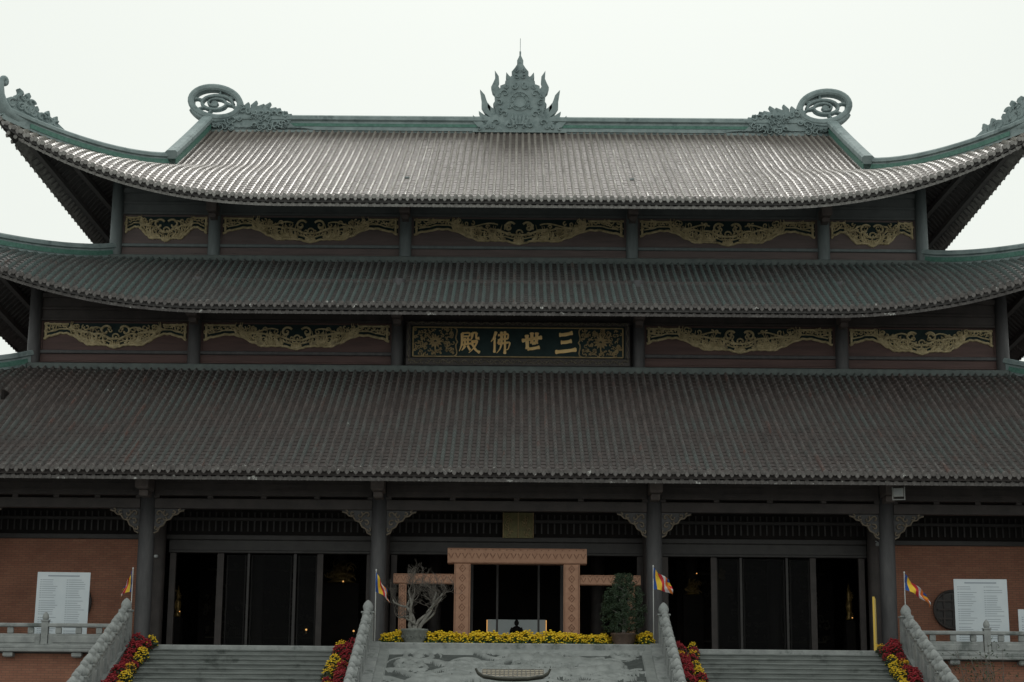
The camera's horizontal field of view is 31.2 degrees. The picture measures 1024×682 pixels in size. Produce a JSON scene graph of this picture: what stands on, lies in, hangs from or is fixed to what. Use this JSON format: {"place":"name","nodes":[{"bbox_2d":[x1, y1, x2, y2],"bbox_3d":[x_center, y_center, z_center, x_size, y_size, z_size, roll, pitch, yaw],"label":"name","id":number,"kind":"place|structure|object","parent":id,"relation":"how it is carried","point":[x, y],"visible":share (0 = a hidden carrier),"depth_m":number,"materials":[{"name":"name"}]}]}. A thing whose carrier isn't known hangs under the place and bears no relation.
{"place":"outdoors","nodes":[
{"label":"outdoors","id":0,"kind":"place"},
{"bbox_2d":[132,649,333,681],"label":"staircase","id":1,"kind":"structure","parent":0,"point":[197,665],"depth_m":54.58,"materials":[{"name":"stone"}]},
{"bbox_2d":[105,675,119,681],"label":"flower pot","id":2,"kind":"object","parent":1,"relation":"on","point":[112,679],"visible":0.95,"depth_m":52.34,"materials":[{"name":"red plant"}]},
{"bbox_2d":[109,664,127,677],"bbox_3d":[-11.400,9.608,53.177,0.554,0.514,0.577,-7,-14,30],"label":"flower pot","id":3,"kind":"object","parent":1,"relation":"on","point":[115,668],"visible":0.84,"depth_m":53.12,"materials":[{"name":"red plant"}]},
{"bbox_2d":[117,670,132,681],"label":"flower pot","id":4,"kind":"object","parent":1,"relation":"on","point":[125,678],"visible":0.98,"depth_m":52.64,"materials":[{"name":"yellow plant"}]},
{"bbox_2d":[120,653,132,663],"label":"flower pot","id":5,"kind":"object","parent":1,"relation":"on","point":[128,657],"visible":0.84,"depth_m":54.41,"materials":[{"name":"red plant"}]},
{"bbox_2d":[124,662,136,674],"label":"flower pot","id":6,"kind":"object","parent":1,"relation":"on","point":[133,670],"visible":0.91,"depth_m":53.50,"materials":[{"name":"yellow plant"}]},
{"bbox_2d":[124,647,136,657],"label":"flower pot","id":7,"kind":"object","parent":1,"relation":"on","point":[132,651],"visible":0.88,"depth_m":54.78,"materials":[{"name":"red plant"}]},
{"bbox_2d":[125,640,142,651],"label":"flower pot","id":8,"kind":"object","parent":1,"relation":"on","point":[136,645],"visible":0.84,"depth_m":55.25,"materials":[{"name":"red plant"}]},
{"bbox_2d":[130,632,144,643],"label":"flower pot","id":9,"kind":"object","parent":1,"relation":"on","point":[138,637],"visible":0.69,"depth_m":56.09,"materials":[{"name":"red plant"}]},
{"bbox_2d":[131,654,143,666],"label":"flower pot","id":10,"kind":"object","parent":1,"relation":"on","point":[140,660],"visible":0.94,"depth_m":54.39,"materials":[{"name":"yellow plant"}]},
{"bbox_2d":[134,647,149,661],"bbox_3d":[-11.046,9.371,54.799,0.503,0.459,0.493,-11,-16,42],"label":"flower pot","id":11,"kind":"object","parent":1,"relation":"on","point":[145,658],"visible":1,"depth_m":54.71,"materials":[{"name":"yellow plant"}]},
{"bbox_2d":[139,638,152,651],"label":"flower pot","id":12,"kind":"object","parent":1,"relation":"on","point":[147,645],"visible":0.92,"depth_m":55.56,"materials":[{"name":"red plant"}]},
{"bbox_2d":[145,635,158,648],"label":"flower pot","id":13,"kind":"object","parent":1,"relation":"on","point":[154,643],"visible":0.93,"depth_m":56.03,"materials":[{"name":"yellow plant"}]},
{"bbox_2d":[320,667,333,681],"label":"flower pot","id":14,"kind":"object","parent":1,"relation":"on","point":[329,672],"visible":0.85,"depth_m":53.10,"materials":[{"name":"yellow plant"}]},
{"bbox_2d":[324,658,338,671],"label":"flower pot","id":15,"kind":"object","parent":1,"relation":"on","point":[331,661],"visible":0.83,"depth_m":53.88,"materials":[{"name":"yellow plant"}]},
{"bbox_2d":[329,654,340,665],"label":"flower pot","id":16,"kind":"object","parent":1,"relation":"on","point":[338,659],"visible":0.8,"depth_m":54.32,"materials":[{"name":"yellow plant"}]},
{"bbox_2d":[331,644,342,656],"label":"flower pot","id":17,"kind":"object","parent":1,"relation":"on","point":[338,651],"visible":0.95,"depth_m":55.11,"materials":[{"name":"red plant"}]},
{"bbox_2d":[331,670,345,681],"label":"flower pot","id":18,"kind":"object","parent":1,"relation":"on","point":[343,672],"visible":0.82,"depth_m":52.64,"materials":[{"name":"red plant"}]},
{"bbox_2d":[336,660,348,670],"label":"flower pot","id":19,"kind":"object","parent":1,"relation":"on","point":[343,663],"visible":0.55,"depth_m":53.53,"materials":[{"name":"red plant"}]},
{"bbox_2d":[339,649,351,659],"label":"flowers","id":20,"kind":"object","parent":1,"relation":"on","point":[344,652],"visible":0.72,"depth_m":54.79,"materials":[{"name":"red plant"}]},
{"bbox_2d":[340,654,350,662],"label":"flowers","id":21,"kind":"object","parent":1,"relation":"on","point":[344,657],"visible":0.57,"depth_m":54.39,"materials":[{"name":"red plant"}]},
{"bbox_2d":[340,642,353,655],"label":"flower pot","id":22,"kind":"object","parent":1,"relation":"on","point":[349,645],"visible":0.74,"depth_m":55.19,"materials":[{"name":"red plant"}]},
{"bbox_2d":[0,0,1023,360],"label":"sky","id":23,"kind":"structure","parent":0,"point":[918,76],"materials":[{"name":"white"}]},
{"bbox_2d":[687,653,901,681],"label":"staircase","id":24,"kind":"structure","parent":0,"point":[784,668],"depth_m":54.55,"materials":[{"name":"stone"}]},
{"bbox_2d":[676,643,687,654],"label":"flower pot","id":25,"kind":"object","parent":24,"relation":"on","point":[682,648],"visible":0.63,"depth_m":55.61,"materials":[{"name":"red plant"}]},
{"bbox_2d":[681,659,693,671],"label":"flower pot","id":26,"kind":"object","parent":24,"relation":"on","point":[685,661],"visible":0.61,"depth_m":53.92,"materials":[{"name":"red plant"}]},
{"bbox_2d":[682,664,694,677],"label":"flower pot","id":27,"kind":"object","parent":24,"relation":"on","point":[689,668],"visible":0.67,"depth_m":53.47,"materials":[{"name":"red plant"}]},
{"bbox_2d":[685,674,696,681],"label":"flower pot","id":28,"kind":"object","parent":24,"relation":"on","point":[691,678],"visible":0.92,"depth_m":52.66,"materials":[{"name":"red plant"}]},
{"bbox_2d":[688,653,699,664],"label":"flower pot","id":29,"kind":"object","parent":24,"relation":"on","point":[693,656],"visible":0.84,"depth_m":54.70,"materials":[{"name":"red plant"}]},
{"bbox_2d":[688,646,700,656],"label":"flower pot","id":30,"kind":"object","parent":24,"relation":"on","point":[694,648],"visible":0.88,"depth_m":55.59,"materials":[{"name":"red plant"}]},
{"bbox_2d":[694,667,704,677],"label":"flower pot","id":31,"kind":"object","parent":24,"relation":"on","point":[698,671],"visible":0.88,"depth_m":53.44,"materials":[{"name":"yellow plant"}]},
{"bbox_2d":[695,672,708,681],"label":"flower pot","id":32,"kind":"object","parent":24,"relation":"on","point":[704,678],"visible":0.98,"depth_m":53.01,"materials":[{"name":"red plant"}]},
{"bbox_2d":[879,645,892,657],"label":"flower pot","id":33,"kind":"object","parent":24,"relation":"on","point":[883,651],"visible":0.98,"depth_m":55.55,"materials":[{"name":"red plant"}]},
{"bbox_2d":[882,653,890,662],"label":"flower pot","id":34,"kind":"object","parent":24,"relation":"on","point":[884,656],"visible":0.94,"depth_m":55.12,"materials":[{"name":"red plant"}]},
{"bbox_2d":[884,654,897,668],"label":"flower pot","id":35,"kind":"object","parent":24,"relation":"on","point":[889,660],"visible":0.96,"depth_m":54.69,"materials":[{"name":"yellow plant"}]},
{"bbox_2d":[887,661,898,671],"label":"flower pot","id":36,"kind":"object","parent":24,"relation":"on","point":[891,666],"visible":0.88,"depth_m":54.27,"materials":[{"name":"yellow plant"}]},
{"bbox_2d":[885,638,902,650],"bbox_3d":[11.655,9.342,56.071,0.595,0.530,0.571,3,-12,-11],"label":"flower pot","id":37,"kind":"object","parent":24,"relation":"on","point":[891,640],"visible":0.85,"depth_m":55.97,"materials":[{"name":"red plant"}]},
{"bbox_2d":[889,666,898,677],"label":"flower pot","id":38,"kind":"object","parent":24,"relation":"on","point":[893,672],"visible":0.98,"depth_m":53.85,"materials":[{"name":"yellow plant"}]},
{"bbox_2d":[888,642,903,659],"bbox_3d":[11.618,9.405,55.640,0.568,0.527,0.592,0,-12,0],"label":"flower pot","id":39,"kind":"object","parent":24,"relation":"on","point":[895,650],"visible":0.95,"depth_m":55.54,"materials":[{"name":"red plant"}]},
{"bbox_2d":[893,668,907,680],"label":"flower pot","id":40,"kind":"object","parent":24,"relation":"on","point":[895,677],"visible":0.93,"depth_m":53.46,"materials":[{"name":"yellow plant"}]},
{"bbox_2d":[895,652,906,659],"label":"flower pot","id":41,"kind":"object","parent":24,"relation":"on","point":[900,654],"visible":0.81,"depth_m":55.16,"materials":[{"name":"red plant"}]},
{"bbox_2d":[898,659,908,670],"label":"flower pot","id":42,"kind":"object","parent":24,"relation":"on","point":[905,662],"visible":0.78,"depth_m":54.32,"materials":[{"name":"yellow plant"}]},
{"bbox_2d":[900,664,910,674],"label":"flowers","id":43,"kind":"object","parent":24,"relation":"on","point":[905,667],"visible":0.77,"depth_m":53.90,"materials":[{"name":"red plant"}]},
{"bbox_2d":[904,666,921,678],"bbox_3d":[11.701,9.737,53.533,0.566,0.504,0.543,8,-14,-33],"label":"flower pot","id":44,"kind":"object","parent":24,"relation":"on","point":[913,669],"visible":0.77,"depth_m":53.47,"materials":[{"name":"red plant"}]},
{"bbox_2d":[907,671,922,681],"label":"flower pot","id":45,"kind":"object","parent":24,"relation":"on","point":[914,674],"visible":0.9,"depth_m":53.08,"materials":[{"name":"red plant"}]},
{"bbox_2d":[909,676,923,681],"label":"flower pot","id":46,"kind":"object","parent":24,"relation":"on","point":[915,679],"visible":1,"depth_m":52.65,"materials":[{"name":"red plant"}]},
{"bbox_2d":[898,604,958,681],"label":"stair balustrade","id":47,"kind":"object","parent":24,"relation":"on","point":[921,653],"visible":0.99,"depth_m":53.92,"materials":[{"name":"grey stone"}]},
{"label":"ground","id":48,"kind":"structure","parent":0,"visible":0},
{"bbox_2d":[66,598,133,681],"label":"stair balustrade","id":49,"kind":"object","parent":48,"relation":"on","point":[104,655],"visible":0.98,"depth_m":53.55,"materials":[{"name":"grey stone"}]},
{"bbox_2d":[343,600,374,681],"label":"stair balustrade","id":50,"kind":"object","parent":48,"relation":"on","point":[358,656],"visible":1,"depth_m":53.47,"materials":[{"name":"grey stone"}]},
{"bbox_2d":[0,652,1023,681],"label":"terrace","id":51,"kind":"structure","parent":48,"relation":"on","point":[40,666],"depth_m":56.15,"materials":[{"name":"orange brick"}]},
{"bbox_2d":[34,572,90,633],"bbox_3d":[-14.351,8.602,58.640,1.666,2.354,0.523,1,-15,-3],"label":"notice board","id":52,"kind":"object","parent":51,"relation":"on","point":[62,597],"visible":0.83,"depth_m":58.48,"materials":[{"name":"grey"}]},
{"bbox_2d":[173,585,182,644],"bbox_3d":[-11.719,9.759,64.192,0.312,2.402,0.500,0,-12,0],"label":"statue","id":53,"kind":"object","parent":51,"relation":"on","point":[178,627],"visible":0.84,"depth_m":64.01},
{"bbox_2d":[321,560,359,645],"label":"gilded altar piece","id":54,"kind":"object","parent":51,"relation":"on","point":[340,610],"visible":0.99,"depth_m":66.21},
{"bbox_2d":[0,38,1023,650],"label":"temple hall","id":55,"kind":"structure","parent":51,"relation":"on","point":[272,346],"depth_m":67.40,"materials":[{"name":"tile"}]},
{"bbox_2d":[88,592,91,612],"bbox_3d":[-14.870,8.833,61.981,1.360,1.360,0.140,0,-12,0],"label":"round window","id":56,"kind":"structure","parent":55,"relation":"in","point":[90,599],"depth_m":61.93,"materials":[{"name":"grey wood"}]},
{"bbox_2d":[223,555,246,644],"bbox_3d":[-9.368,8.819,62.054,0.681,3.163,0.035,0,-12,0],"label":"door leaf","id":57,"kind":"structure","parent":55,"relation":"in","point":[235,592],"depth_m":62.06,"materials":[{"name":"black glass"}]},
{"bbox_2d":[248,555,292,645],"bbox_3d":[-8.169,8.828,62.050,1.402,3.163,0.035,0,-12,0],"label":"door leaf","id":58,"kind":"structure","parent":55,"relation":"in","point":[271,575],"depth_m":62.06,"materials":[{"name":"black glass"}]},
{"bbox_2d":[295,555,316,645],"bbox_3d":[-6.955,8.838,62.047,0.652,3.163,0.035,0,-12,0],"label":"door leaf","id":59,"kind":"structure","parent":55,"relation":"in","point":[307,564],"depth_m":62.06,"materials":[{"name":"black glass"}]},
{"bbox_2d":[503,512,533,537],"bbox_3d":[0.214,6.274,62.414,1.059,0.866,0.090,0,-12,0],"label":"gilded board","id":60,"kind":"object","parent":55,"relation":"attached to","point":[518,525],"visible":1,"depth_m":62.40,"materials":[{"name":"gold metal"}]},
{"bbox_2d":[717,559,739,648],"bbox_3d":[7.312,8.952,62.000,0.770,3.163,0.035,0,-12,0],"label":"door leaf","id":61,"kind":"structure","parent":55,"relation":"in","point":[728,596],"depth_m":62.02,"materials":[{"name":"black glass"}]},
{"bbox_2d":[742,559,785,649],"bbox_3d":[8.527,8.962,61.996,1.433,3.163,0.035,0,-12,0],"label":"door leaf","id":62,"kind":"structure","parent":55,"relation":"in","point":[764,609],"depth_m":62.02,"materials":[{"name":"black glass"}]},
{"bbox_2d":[789,559,810,649],"bbox_3d":[9.735,8.972,61.992,0.697,3.163,0.035,0,-12,0],"label":"door leaf","id":63,"kind":"structure","parent":55,"relation":"in","point":[799,575],"depth_m":62.00,"materials":[{"name":"black glass"}]},
{"bbox_2d":[892,487,905,499],"bbox_3d":[12.415,4.891,58.919,0.410,0.415,0.215,-3,-13,17],"label":"floodlight","id":64,"kind":"object","parent":55,"relation":"attached to","point":[898,492],"visible":1,"depth_m":58.84,"materials":[{"name":"grey metal"}]},
{"bbox_2d":[933,590,955,629],"bbox_3d":[14.879,9.072,61.884,1.360,1.360,0.140,0,-12,0],"label":"round window","id":65,"kind":"structure","parent":55,"relation":"in","point":[944,605],"depth_m":61.85,"materials":[{"name":"brown wood"}]},
{"bbox_2d":[0,643,1023,654],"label":"terrace coping","id":66,"kind":"object","parent":51,"relation":"on","point":[704,651],"visible":0.38,"depth_m":56.21,"materials":[{"name":"grey stone"}]},
{"bbox_2d":[0,612,108,657],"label":"terrace balustrade","id":67,"kind":"object","parent":66,"relation":"on","point":[44,638],"visible":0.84,"depth_m":56.28,"materials":[{"name":"grey stone"}]},
{"bbox_2d":[121,567,133,608],"bbox_3d":[-11.945,8.189,56.751,0.358,2.376,0.302,0,-12,0],"label":"flag","id":68,"kind":"object","parent":66,"relation":"on","point":[128,587],"visible":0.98,"depth_m":56.91,"materials":[{"name":"multicoloured fabric"}]},
{"bbox_2d":[374,569,389,640],"bbox_3d":[-4.008,8.247,56.726,0.500,2.388,0.310,0,-12,0],"label":"flag","id":69,"kind":"object","parent":66,"relation":"on","point":[380,588],"visible":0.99,"depth_m":56.84,"materials":[{"name":"multicoloured fabric"}]},
{"bbox_2d":[379,633,390,641],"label":"flower pot","id":70,"kind":"object","parent":66,"relation":"on","point":[384,637],"visible":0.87,"depth_m":56.53,"materials":[{"name":"yellow plant"}]},
{"bbox_2d":[387,631,402,641],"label":"flower pot","id":71,"kind":"object","parent":66,"relation":"on","point":[393,636],"visible":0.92,"depth_m":56.50,"materials":[{"name":"yellow plant"}]},
{"bbox_2d":[381,562,456,642],"bbox_3d":[-2.886,8.052,56.629,2.415,2.747,1.586,-7,-14,30],"label":"potted tree","id":72,"kind":"object","parent":66,"relation":"on","point":[414,631],"visible":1,"depth_m":56.61,"materials":[{"name":"grey plant"}]},
{"bbox_2d":[424,631,433,642],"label":"flower pot","id":73,"kind":"object","parent":66,"relation":"on","point":[427,639],"visible":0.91,"depth_m":56.45,"materials":[{"name":"yellow plant"}]},
{"bbox_2d":[432,630,446,642],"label":"flower pot","id":74,"kind":"object","parent":66,"relation":"on","point":[438,639],"visible":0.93,"depth_m":56.49,"materials":[{"name":"yellow plant"}]},
{"bbox_2d":[441,631,456,642],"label":"flower pot","id":75,"kind":"object","parent":66,"relation":"on","point":[450,637],"visible":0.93,"depth_m":56.50,"materials":[{"name":"yellow plant"}]},
{"bbox_2d":[456,632,468,642],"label":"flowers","id":76,"kind":"object","parent":66,"relation":"on","point":[463,638],"visible":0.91,"depth_m":56.49,"materials":[{"name":"yellow plant"}]},
{"bbox_2d":[466,632,479,642],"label":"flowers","id":77,"kind":"object","parent":66,"relation":"on","point":[471,636],"visible":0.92,"depth_m":56.50,"materials":[{"name":"yellow plant"}]},
{"bbox_2d":[476,632,491,642],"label":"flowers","id":78,"kind":"object","parent":66,"relation":"on","point":[482,637],"visible":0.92,"depth_m":56.49,"materials":[{"name":"yellow plant"}]},
{"bbox_2d":[484,630,500,642],"bbox_3d":[-0.600,9.197,56.612,0.601,0.538,0.554,-10,-16,39],"label":"flower pot","id":79,"kind":"object","parent":66,"relation":"on","point":[492,637],"visible":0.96,"depth_m":56.48,"materials":[{"name":"yellow plant"}]},
{"bbox_2d":[499,633,511,642],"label":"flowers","id":80,"kind":"object","parent":66,"relation":"on","point":[503,636],"visible":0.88,"depth_m":56.49,"materials":[{"name":"yellow plant"}]},
{"bbox_2d":[508,631,522,642],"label":"flower pot","id":81,"kind":"object","parent":66,"relation":"on","point":[516,635],"visible":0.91,"depth_m":56.48,"materials":[{"name":"yellow plant"}]},
{"bbox_2d":[519,630,533,642],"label":"flower pot","id":82,"kind":"object","parent":66,"relation":"on","point":[527,637],"visible":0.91,"depth_m":56.48,"materials":[{"name":"yellow plant"}]},
{"bbox_2d":[533,634,543,643],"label":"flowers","id":83,"kind":"object","parent":66,"relation":"on","point":[537,640],"visible":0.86,"depth_m":56.48,"materials":[{"name":"yellow plant"}]},
{"bbox_2d":[541,629,558,643],"bbox_3d":[1.149,9.194,56.610,0.590,0.573,0.640,11,-16,-41],"label":"flower pot","id":84,"kind":"object","parent":66,"relation":"on","point":[547,637],"visible":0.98,"depth_m":56.46,"materials":[{"name":"yellow plant"}]},
{"bbox_2d":[554,633,567,643],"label":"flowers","id":85,"kind":"object","parent":66,"relation":"on","point":[560,639],"visible":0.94,"depth_m":56.47,"materials":[{"name":"yellow plant"}]},
{"bbox_2d":[564,632,578,643],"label":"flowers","id":86,"kind":"object","parent":66,"relation":"on","point":[570,638],"visible":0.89,"depth_m":56.48,"materials":[{"name":"yellow plant"}]},
{"bbox_2d":[575,635,586,643],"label":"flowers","id":87,"kind":"object","parent":66,"relation":"on","point":[580,640],"visible":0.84,"depth_m":56.51,"materials":[{"name":"yellow plant"}]},
{"bbox_2d":[586,634,598,643],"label":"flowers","id":88,"kind":"object","parent":66,"relation":"on","point":[591,638],"visible":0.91,"depth_m":56.50,"materials":[{"name":"yellow plant"}]},
{"bbox_2d":[596,635,609,643],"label":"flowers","id":89,"kind":"object","parent":66,"relation":"on","point":[602,639],"visible":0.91,"depth_m":56.48,"materials":[{"name":"yellow plant"}]},
{"bbox_2d":[599,573,647,643],"bbox_3d":[3.458,8.331,56.700,1.510,2.339,1.554,0,-12,0],"label":"potted tree","id":90,"kind":"object","parent":66,"relation":"on","point":[625,621],"visible":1,"depth_m":56.54,"materials":[{"name":"green plant"}]},
{"bbox_2d":[637,631,654,643],"bbox_3d":[4.153,9.226,56.596,0.573,0.556,0.621,2,-12,-9],"label":"flower pot","id":91,"kind":"object","parent":66,"relation":"on","point":[646,636],"visible":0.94,"depth_m":56.48,"materials":[{"name":"yellow plant"}]},
{"bbox_2d":[652,565,672,641],"bbox_3d":[4.662,8.220,56.719,0.626,2.584,0.298,0,-12,0],"label":"flag","id":92,"kind":"object","parent":66,"relation":"on","point":[661,582],"visible":0.98,"depth_m":56.87,"materials":[{"name":"multicoloured fabric"}]},
{"bbox_2d":[903,572,930,606],"bbox_3d":[12.537,8.349,56.679,0.786,2.449,0.298,0,-12,0],"label":"flag","id":93,"kind":"object","parent":66,"relation":"on","point":[916,590],"visible":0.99,"depth_m":56.83,"materials":[{"name":"multicoloured fabric"}]},
{"bbox_2d":[923,620,1023,665],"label":"terrace balustrade","id":94,"kind":"object","parent":66,"relation":"on","point":[952,644],"visible":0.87,"depth_m":56.19,"materials":[{"name":"grey stone"}]},
{"bbox_2d":[509,619,522,638],"bbox_3d":[0.158,10.026,63.657,0.562,0.730,0.522,0,-12,0],"label":"statue","id":95,"kind":"object","parent":51,"relation":"on","point":[515,628],"visible":0.51,"depth_m":63.58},
{"bbox_2d":[393,548,640,634],"bbox_3d":[0.159,8.508,60.136,8.109,3.366,0.518,0,-12,0],"label":"portal frame","id":96,"kind":"object","parent":51,"relation":"on","point":[463,560],"visible":0.66,"depth_m":60.14,"materials":[{"name":"wood"}]},
{"bbox_2d":[488,619,546,635],"bbox_3d":[0.156,10.371,63.941,2.220,1.303,0.600,0,-12,0],"label":"altar table","id":97,"kind":"object","parent":51,"relation":"on","point":[504,626],"visible":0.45,"depth_m":64.04,"materials":[{"name":"white wood"}]},
{"bbox_2d":[682,579,703,648],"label":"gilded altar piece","id":98,"kind":"object","parent":51,"relation":"on","point":[692,616],"visible":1,"depth_m":66.62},
{"bbox_2d":[844,583,855,649],"bbox_3d":[11.802,9.811,64.144,0.312,2.682,0.500,0,-12,0],"label":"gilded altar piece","id":99,"kind":"object","parent":51,"relation":"on","point":[849,634],"visible":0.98,"depth_m":63.89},
{"bbox_2d":[872,597,876,650],"bbox_3d":[11.565,9.055,58.376,0.400,1.757,1.100,-2,-12,13],"label":"standing sign","id":100,"kind":"object","parent":51,"relation":"on","point":[874,622],"visible":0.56,"depth_m":57.99,"materials":[{"name":"yellow"}]},
{"bbox_2d":[953,579,1009,641],"bbox_3d":[14.942,8.817,58.526,1.682,2.373,0.523,0,-14,2],"label":"notice board","id":101,"kind":"object","parent":51,"relation":"on","point":[978,602],"visible":0.73,"depth_m":58.36,"materials":[{"name":"grey"}]},
{"bbox_2d":[1018,609,1023,630],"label":"notice board","id":102,"kind":"object","parent":51,"relation":"on","point":[1021,618],"visible":0.66,"depth_m":58.16,"materials":[{"name":"grey"}]},
{"bbox_2d":[475,668,550,681],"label":"incense burner","id":103,"kind":"object","parent":48,"relation":"on","point":[513,675],"visible":1,"depth_m":42.96,"materials":[{"name":"beige stone"}]},
{"bbox_2d":[361,641,668,681],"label":"carved ramp","id":104,"kind":"structure","parent":48,"relation":"on","point":[417,662],"depth_m":54.76,"materials":[{"name":"stone"}]},
{"bbox_2d":[657,602,686,681],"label":"stair balustrade","id":105,"kind":"object","parent":48,"relation":"on","point":[672,658],"visible":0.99,"depth_m":53.51,"materials":[{"name":"grey stone"}]},
{"bbox_2d":[942,637,1023,681],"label":"shrub","id":106,"kind":"object","parent":48,"relation":"on","point":[986,673],"visible":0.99,"depth_m":54.36,"materials":[{"name":"green plant"}]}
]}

